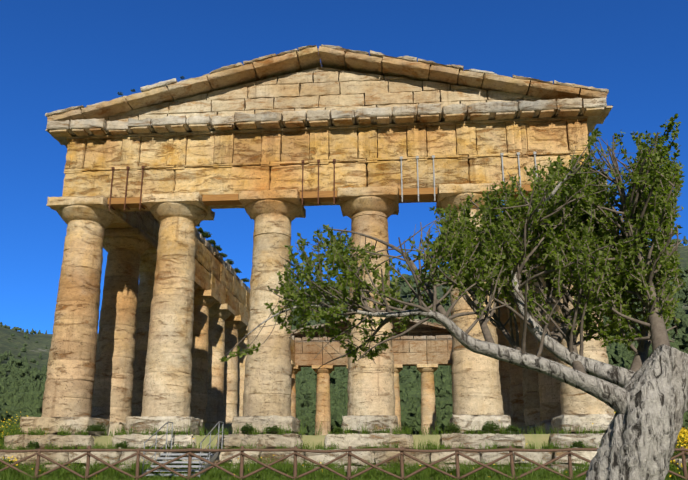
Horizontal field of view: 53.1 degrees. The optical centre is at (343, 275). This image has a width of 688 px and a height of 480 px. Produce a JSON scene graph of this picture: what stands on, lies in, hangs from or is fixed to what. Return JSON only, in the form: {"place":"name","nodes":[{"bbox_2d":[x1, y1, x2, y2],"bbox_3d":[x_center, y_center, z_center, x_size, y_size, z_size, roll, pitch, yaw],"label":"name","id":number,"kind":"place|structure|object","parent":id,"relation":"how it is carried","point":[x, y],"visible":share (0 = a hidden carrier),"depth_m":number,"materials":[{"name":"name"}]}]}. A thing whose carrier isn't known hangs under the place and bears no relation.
{"place":"outdoors","nodes":[
{"label":"outdoors","id":0,"kind":"place"},
{"bbox_2d":[80,434,552,466],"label":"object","id":1,"kind":"structure","parent":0,"point":[537,439],"depth_m":26.24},
{"bbox_2d":[0,246,687,479],"bbox_3d":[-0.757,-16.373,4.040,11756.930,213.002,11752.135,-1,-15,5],"label":"terrain","id":2,"kind":"structure","parent":0,"point":[33,348],"depth_m":300.65,"materials":[{"name":"green plant"}]},
{"bbox_2d":[142,421,223,477],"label":"metal stairs","id":3,"kind":"structure","parent":2,"relation":"on","point":[164,454],"depth_m":23.97,"materials":[{"name":"metal"}]},
{"bbox_2d":[41,181,613,434],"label":"columns","id":4,"kind":"structure","parent":2,"relation":"on","point":[169,335],"depth_m":29.20,"materials":[{"name":"beige stone"}]},
{"bbox_2d":[105,197,532,361],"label":"temple entablature sides","id":5,"kind":"object","parent":4,"relation":"on","point":[213,274],"visible":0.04,"depth_m":47.03,"materials":[{"name":"stone"}]},
{"bbox_2d":[195,132,589,340],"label":"cornice","id":6,"kind":"structure","parent":5,"relation":"on","point":[218,256],"depth_m":50.18,"materials":[{"name":"stone"}]},
{"bbox_2d":[107,184,536,208],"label":"timber support beams","id":7,"kind":"structure","parent":4,"relation":"attached to","point":[233,199],"depth_m":29.38,"materials":[{"name":"brown wood"}]},
{"bbox_2d":[62,118,588,210],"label":"entablature","id":8,"kind":"structure","parent":4,"relation":"on","point":[233,163],"depth_m":29.69,"materials":[{"name":"stone"}]},
{"bbox_2d":[109,159,335,210],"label":"metal rods","id":9,"kind":"object","parent":8,"relation":"attached to","point":[143,168],"visible":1,"depth_m":29.81,"materials":[{"name":"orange metal"}]},
{"bbox_2d":[45,45,608,147],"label":"cornice","id":10,"kind":"structure","parent":8,"relation":"on","point":[571,101],"depth_m":30.00,"materials":[{"name":"beige stone"}]},
{"bbox_2d":[45,67,612,144],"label":"pediment","id":11,"kind":"structure","parent":10,"relation":"on","point":[319,88],"depth_m":30.65,"materials":[{"name":"stone"}]},
{"bbox_2d":[400,152,536,201],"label":"metal rods","id":12,"kind":"object","parent":8,"relation":"attached to","point":[501,155],"visible":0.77,"depth_m":28.86,"materials":[{"name":"grey metal"}]},
{"bbox_2d":[295,340,451,366],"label":"rear entablature","id":13,"kind":"structure","parent":4,"relation":"on","point":[413,353],"depth_m":83.48,"materials":[{"name":"stone"}]},
{"bbox_2d":[291,317,451,342],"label":"rear cornice","id":14,"kind":"structure","parent":13,"relation":"on","point":[403,338],"depth_m":83.98,"materials":[{"name":"beige stone"}]},
{"bbox_2d":[0,414,687,473],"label":"stone steps","id":15,"kind":"structure","parent":2,"relation":"on","point":[371,438],"depth_m":26.08,"materials":[{"name":"beige stone"}]},
{"bbox_2d":[0,236,687,435],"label":"hill trees","id":16,"kind":"object","parent":2,"relation":"on","point":[20,396],"visible":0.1,"depth_m":195.09,"materials":[{"name":"green plant"}]},
{"bbox_2d":[0,420,687,479],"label":"grass tufts","id":17,"kind":"object","parent":2,"relation":"on","point":[10,473],"visible":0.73,"depth_m":23.77,"materials":[{"name":"green plant"}]},
{"bbox_2d":[0,445,687,479],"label":"wooden fence","id":18,"kind":"object","parent":2,"relation":"on","point":[348,451],"visible":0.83,"depth_m":21.83,"materials":[{"name":"brown wood"}]},
{"bbox_2d":[0,414,687,473],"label":"weed bushes","id":19,"kind":"object","parent":2,"relation":"on","point":[673,467],"visible":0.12,"depth_m":31.64,"materials":[{"name":"green plant"}]},
{"bbox_2d":[0,412,687,476],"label":"yellow flowers","id":20,"kind":"object","parent":2,"relation":"on","point":[682,430],"visible":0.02,"depth_m":25.85,"materials":[{"name":"yellow plant"}]},
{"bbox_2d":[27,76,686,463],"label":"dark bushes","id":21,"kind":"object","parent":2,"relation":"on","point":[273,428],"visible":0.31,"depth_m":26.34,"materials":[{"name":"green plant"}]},
{"bbox_2d":[245,167,687,479],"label":"tree trunk and limbs","id":22,"kind":"object","parent":2,"relation":"on","point":[647,401],"visible":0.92,"depth_m":6.60,"materials":[{"name":"grey plant"}]},
{"bbox_2d":[219,113,685,373],"bbox_3d":[1.590,-0.262,8.452,5.357,3.482,4.289,-1,-15,5],"label":"tree","id":23,"kind":"object","parent":22,"relation":"attached to","point":[559,256],"depth_m":7.56,"materials":[{"name":"green plant"}]},
{"bbox_2d":[0,0,687,333],"label":"sky","id":24,"kind":"structure","parent":0,"point":[55,55],"materials":[{"name":"blue"}]},
{"bbox_2d":[295,319,450,337],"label":"rear pediment","id":25,"kind":"structure","parent":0,"point":[423,330],"depth_m":85.08,"materials":[{"name":"beige stone"}]}
]}

